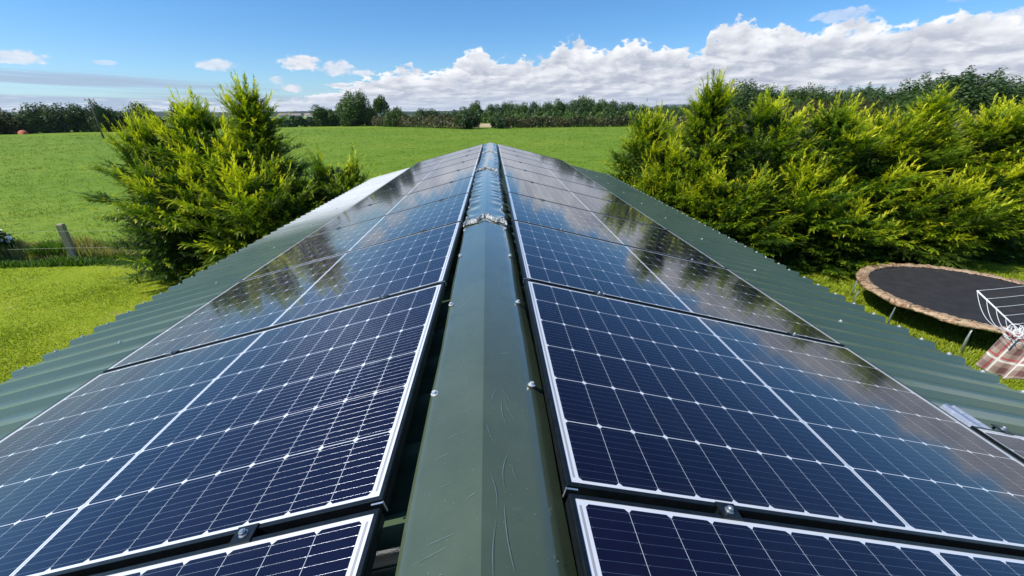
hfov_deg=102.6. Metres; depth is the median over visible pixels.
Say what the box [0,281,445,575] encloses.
solar panel
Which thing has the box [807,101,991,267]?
golden cypress
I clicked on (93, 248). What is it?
dry grass
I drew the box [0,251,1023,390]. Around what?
lawn
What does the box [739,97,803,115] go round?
broadleaf tree
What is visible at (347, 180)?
golden cypress
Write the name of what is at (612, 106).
broadleaf tree
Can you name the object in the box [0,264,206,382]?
lawn grass
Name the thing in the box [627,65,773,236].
golden cypress
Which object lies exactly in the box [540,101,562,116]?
broadleaf tree
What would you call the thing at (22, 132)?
covered heap
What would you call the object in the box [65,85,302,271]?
golden cypress
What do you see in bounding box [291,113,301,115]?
house
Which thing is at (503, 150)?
solar panel
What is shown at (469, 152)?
solar panel
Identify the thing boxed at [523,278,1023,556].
solar panel
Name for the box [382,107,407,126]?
broadleaf tree
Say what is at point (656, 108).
broadleaf tree
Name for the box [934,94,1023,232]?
golden cypress
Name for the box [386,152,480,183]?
solar panel
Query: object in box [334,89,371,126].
broadleaf tree
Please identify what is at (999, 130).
golden cypress
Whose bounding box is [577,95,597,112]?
broadleaf tree
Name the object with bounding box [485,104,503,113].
broadleaf tree
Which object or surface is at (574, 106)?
broadleaf tree
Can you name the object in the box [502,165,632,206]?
solar panel
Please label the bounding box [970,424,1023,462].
solar panel
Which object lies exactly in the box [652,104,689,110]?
mountain
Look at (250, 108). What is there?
golden cypress
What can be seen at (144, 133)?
golden cypress
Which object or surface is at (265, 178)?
golden cypress
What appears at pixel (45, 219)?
field
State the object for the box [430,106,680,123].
hedgerow
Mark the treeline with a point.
(160, 115)
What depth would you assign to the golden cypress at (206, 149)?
10.32 m
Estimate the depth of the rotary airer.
5.11 m
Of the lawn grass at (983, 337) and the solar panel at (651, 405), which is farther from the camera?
the lawn grass at (983, 337)
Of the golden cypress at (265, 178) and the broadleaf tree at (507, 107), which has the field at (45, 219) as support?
the broadleaf tree at (507, 107)
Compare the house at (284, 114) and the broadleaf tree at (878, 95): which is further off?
the house at (284, 114)
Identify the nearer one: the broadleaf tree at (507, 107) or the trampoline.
the trampoline
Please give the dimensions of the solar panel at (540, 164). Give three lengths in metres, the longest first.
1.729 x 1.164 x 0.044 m
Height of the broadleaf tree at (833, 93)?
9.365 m
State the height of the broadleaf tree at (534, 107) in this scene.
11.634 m
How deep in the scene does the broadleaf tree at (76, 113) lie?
114.62 m
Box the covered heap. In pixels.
[18,130,28,133]
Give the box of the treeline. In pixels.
[3,111,485,117]
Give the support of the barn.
on the lawn at (1015, 265)
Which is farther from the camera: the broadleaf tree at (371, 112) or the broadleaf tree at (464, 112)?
the broadleaf tree at (371, 112)
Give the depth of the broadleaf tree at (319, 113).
152.59 m
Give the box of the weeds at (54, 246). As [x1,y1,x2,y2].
[20,238,87,258]
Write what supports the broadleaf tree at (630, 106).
on the field at (45, 219)
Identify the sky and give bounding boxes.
[0,0,1023,112]
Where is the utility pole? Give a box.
[84,98,103,138]
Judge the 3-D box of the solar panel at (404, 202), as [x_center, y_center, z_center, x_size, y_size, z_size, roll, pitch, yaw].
[-1.271,-0.938,4.586,1.729,0.044,1.164,-15,23,3]
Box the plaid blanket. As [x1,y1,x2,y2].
[975,327,1023,379]
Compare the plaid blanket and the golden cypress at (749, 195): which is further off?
the golden cypress at (749, 195)
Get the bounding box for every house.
[279,113,290,117]
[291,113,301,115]
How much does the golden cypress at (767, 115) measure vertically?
4.935 m
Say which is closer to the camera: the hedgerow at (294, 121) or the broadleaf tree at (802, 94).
the broadleaf tree at (802, 94)
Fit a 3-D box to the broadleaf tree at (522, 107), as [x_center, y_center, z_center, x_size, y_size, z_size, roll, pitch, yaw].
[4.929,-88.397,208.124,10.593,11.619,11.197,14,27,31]
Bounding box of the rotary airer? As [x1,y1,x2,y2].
[977,286,1023,338]
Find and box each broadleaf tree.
[0,108,24,133]
[2,102,66,132]
[49,102,90,131]
[84,101,123,131]
[118,101,158,130]
[166,101,208,129]
[309,104,336,126]
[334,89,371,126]
[363,104,379,125]
[373,94,389,118]
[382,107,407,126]
[413,108,440,117]
[453,107,481,128]
[467,99,483,112]
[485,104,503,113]
[501,100,518,114]
[512,102,528,113]
[529,101,541,116]
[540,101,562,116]
[552,97,569,112]
[566,99,585,117]
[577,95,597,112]
[590,99,612,116]
[602,99,626,116]
[618,101,637,113]
[636,104,651,114]
[650,104,669,112]
[662,104,685,111]
[664,102,692,132]
[715,78,783,126]
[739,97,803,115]
[778,82,832,104]
[785,95,847,140]
[809,96,903,127]
[816,86,856,99]
[828,82,885,106]
[859,87,900,103]
[860,90,973,122]
[867,65,1023,116]
[950,73,1023,111]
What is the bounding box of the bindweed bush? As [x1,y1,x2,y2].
[0,229,21,253]
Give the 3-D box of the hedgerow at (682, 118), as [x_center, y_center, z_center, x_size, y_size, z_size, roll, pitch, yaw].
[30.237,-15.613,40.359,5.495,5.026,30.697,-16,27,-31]
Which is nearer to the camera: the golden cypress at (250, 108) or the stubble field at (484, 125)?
the golden cypress at (250, 108)
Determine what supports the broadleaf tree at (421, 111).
on the field at (45, 219)
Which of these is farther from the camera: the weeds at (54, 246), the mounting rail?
the weeds at (54, 246)
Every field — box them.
[0,116,1023,264]
[477,124,489,126]
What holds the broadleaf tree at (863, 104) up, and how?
on the field at (45, 219)
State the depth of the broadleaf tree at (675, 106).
180.59 m
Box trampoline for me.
[850,263,1023,353]
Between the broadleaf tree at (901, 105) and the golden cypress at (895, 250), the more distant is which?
the broadleaf tree at (901, 105)
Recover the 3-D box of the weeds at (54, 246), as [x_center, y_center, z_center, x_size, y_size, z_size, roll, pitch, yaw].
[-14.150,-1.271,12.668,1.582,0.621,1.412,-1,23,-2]
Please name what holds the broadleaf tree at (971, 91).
on the field at (45, 219)
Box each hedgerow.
[0,115,363,133]
[360,113,479,128]
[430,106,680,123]
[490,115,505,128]
[500,114,674,127]
[672,102,1015,159]
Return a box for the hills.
[7,110,488,113]
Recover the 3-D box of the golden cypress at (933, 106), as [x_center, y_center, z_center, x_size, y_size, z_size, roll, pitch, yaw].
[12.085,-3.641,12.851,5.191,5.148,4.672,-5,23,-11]
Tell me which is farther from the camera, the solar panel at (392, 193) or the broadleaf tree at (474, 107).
the broadleaf tree at (474, 107)
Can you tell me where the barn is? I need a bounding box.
[0,143,1023,575]
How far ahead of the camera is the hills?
2622.66 m
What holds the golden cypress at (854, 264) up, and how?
on the lawn at (1015, 265)
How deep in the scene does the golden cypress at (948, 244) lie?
10.57 m
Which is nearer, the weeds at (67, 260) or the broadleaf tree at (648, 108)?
the weeds at (67, 260)
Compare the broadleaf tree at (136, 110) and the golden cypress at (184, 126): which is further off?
the broadleaf tree at (136, 110)
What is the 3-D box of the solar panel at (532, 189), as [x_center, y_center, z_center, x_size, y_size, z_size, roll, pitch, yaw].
[0.760,-0.997,4.678,1.729,0.044,1.164,12,22,-8]
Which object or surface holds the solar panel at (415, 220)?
attached to the barn
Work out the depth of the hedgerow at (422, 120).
130.87 m
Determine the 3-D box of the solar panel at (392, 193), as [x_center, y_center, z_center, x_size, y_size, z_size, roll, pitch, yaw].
[-1.324,-1.390,5.647,1.729,0.044,1.164,-15,23,3]
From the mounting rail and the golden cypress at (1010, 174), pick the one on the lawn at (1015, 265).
the golden cypress at (1010, 174)
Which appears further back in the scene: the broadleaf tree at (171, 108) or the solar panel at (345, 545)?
the broadleaf tree at (171, 108)
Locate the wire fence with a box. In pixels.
[9,223,112,257]
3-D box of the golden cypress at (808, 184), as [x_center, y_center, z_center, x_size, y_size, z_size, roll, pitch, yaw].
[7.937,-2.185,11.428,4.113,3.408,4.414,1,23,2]
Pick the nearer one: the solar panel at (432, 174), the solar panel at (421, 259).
the solar panel at (421, 259)
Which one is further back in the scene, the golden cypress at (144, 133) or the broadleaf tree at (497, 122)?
the broadleaf tree at (497, 122)
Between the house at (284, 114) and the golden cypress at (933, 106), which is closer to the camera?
the golden cypress at (933, 106)
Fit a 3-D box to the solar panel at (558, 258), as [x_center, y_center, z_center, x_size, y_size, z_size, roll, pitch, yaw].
[0.866,-0.095,2.557,1.729,0.044,1.164,12,22,-8]
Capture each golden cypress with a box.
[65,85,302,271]
[71,105,201,262]
[80,142,240,287]
[141,106,302,267]
[158,143,331,277]
[180,69,340,266]
[284,142,381,216]
[597,99,692,199]
[620,161,735,219]
[624,126,745,236]
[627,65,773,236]
[666,159,808,270]
[685,84,877,251]
[730,147,898,272]
[735,90,950,254]
[780,188,920,278]
[795,151,959,263]
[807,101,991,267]
[831,80,1023,239]
[867,163,1023,272]
[917,150,1023,265]
[919,92,1023,255]
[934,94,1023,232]
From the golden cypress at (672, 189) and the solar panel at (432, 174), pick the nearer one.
the solar panel at (432, 174)
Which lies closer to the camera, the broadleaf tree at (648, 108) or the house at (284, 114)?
the broadleaf tree at (648, 108)
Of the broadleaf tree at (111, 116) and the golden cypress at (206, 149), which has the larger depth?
the broadleaf tree at (111, 116)
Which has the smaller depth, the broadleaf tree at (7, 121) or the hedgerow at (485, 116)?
the broadleaf tree at (7, 121)
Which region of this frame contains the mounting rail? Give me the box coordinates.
[939,404,992,429]
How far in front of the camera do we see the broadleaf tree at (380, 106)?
146.66 m
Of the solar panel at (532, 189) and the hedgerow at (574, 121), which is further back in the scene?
the hedgerow at (574, 121)
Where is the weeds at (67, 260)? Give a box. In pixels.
[0,251,141,267]
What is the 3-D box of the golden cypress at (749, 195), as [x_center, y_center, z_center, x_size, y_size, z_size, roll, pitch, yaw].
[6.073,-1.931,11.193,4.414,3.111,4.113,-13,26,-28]
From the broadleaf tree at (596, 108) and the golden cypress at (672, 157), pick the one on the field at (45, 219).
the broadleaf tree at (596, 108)
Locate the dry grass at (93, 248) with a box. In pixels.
[0,234,143,260]
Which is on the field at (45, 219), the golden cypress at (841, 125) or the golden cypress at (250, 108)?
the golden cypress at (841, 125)
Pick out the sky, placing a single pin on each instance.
(439, 55)
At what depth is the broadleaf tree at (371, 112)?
153.08 m
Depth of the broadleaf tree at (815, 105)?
51.32 m
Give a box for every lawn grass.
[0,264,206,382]
[795,252,1023,390]
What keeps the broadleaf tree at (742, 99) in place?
on the field at (45, 219)
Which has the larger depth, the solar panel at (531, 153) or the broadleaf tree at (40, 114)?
the broadleaf tree at (40, 114)
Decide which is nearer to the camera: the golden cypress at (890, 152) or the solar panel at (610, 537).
the solar panel at (610, 537)
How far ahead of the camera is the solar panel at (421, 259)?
2.28 m
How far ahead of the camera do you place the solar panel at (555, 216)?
3.48 m
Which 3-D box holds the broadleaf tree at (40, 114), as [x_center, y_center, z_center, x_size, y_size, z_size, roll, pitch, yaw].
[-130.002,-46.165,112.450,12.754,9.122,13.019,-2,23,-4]
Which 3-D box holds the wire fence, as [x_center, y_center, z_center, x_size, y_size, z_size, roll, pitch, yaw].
[-17.209,-1.207,12.067,16.000,1.220,0.189,-1,23,-2]
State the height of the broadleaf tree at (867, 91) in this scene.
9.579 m
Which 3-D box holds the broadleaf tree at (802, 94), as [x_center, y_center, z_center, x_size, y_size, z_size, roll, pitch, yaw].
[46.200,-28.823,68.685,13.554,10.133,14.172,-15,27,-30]
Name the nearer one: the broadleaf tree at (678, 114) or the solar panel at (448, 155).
the solar panel at (448, 155)
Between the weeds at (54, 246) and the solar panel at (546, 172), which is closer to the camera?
the solar panel at (546, 172)
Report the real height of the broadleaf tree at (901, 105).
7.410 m
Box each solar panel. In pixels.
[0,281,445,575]
[90,501,387,575]
[103,220,461,372]
[238,193,469,281]
[305,176,474,237]
[342,165,476,212]
[368,158,478,195]
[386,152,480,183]
[401,147,481,173]
[410,144,482,167]
[497,144,568,164]
[498,147,579,171]
[499,151,591,179]
[500,157,608,190]
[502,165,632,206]
[504,175,667,229]
[506,191,726,268]
[512,219,844,345]
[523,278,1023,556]
[563,487,1023,575]
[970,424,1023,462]
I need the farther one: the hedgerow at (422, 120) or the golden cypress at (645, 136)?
the hedgerow at (422, 120)
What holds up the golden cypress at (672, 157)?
on the lawn at (1015, 265)
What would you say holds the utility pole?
on the field at (45, 219)
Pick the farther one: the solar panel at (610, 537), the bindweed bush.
the bindweed bush
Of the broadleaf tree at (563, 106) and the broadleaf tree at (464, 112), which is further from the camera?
the broadleaf tree at (563, 106)
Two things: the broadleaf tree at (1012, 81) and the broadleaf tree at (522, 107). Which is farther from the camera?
the broadleaf tree at (522, 107)
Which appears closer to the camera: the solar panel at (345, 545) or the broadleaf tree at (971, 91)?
the solar panel at (345, 545)
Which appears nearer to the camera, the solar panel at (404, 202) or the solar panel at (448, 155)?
the solar panel at (404, 202)
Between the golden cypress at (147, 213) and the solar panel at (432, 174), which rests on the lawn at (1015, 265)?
the golden cypress at (147, 213)

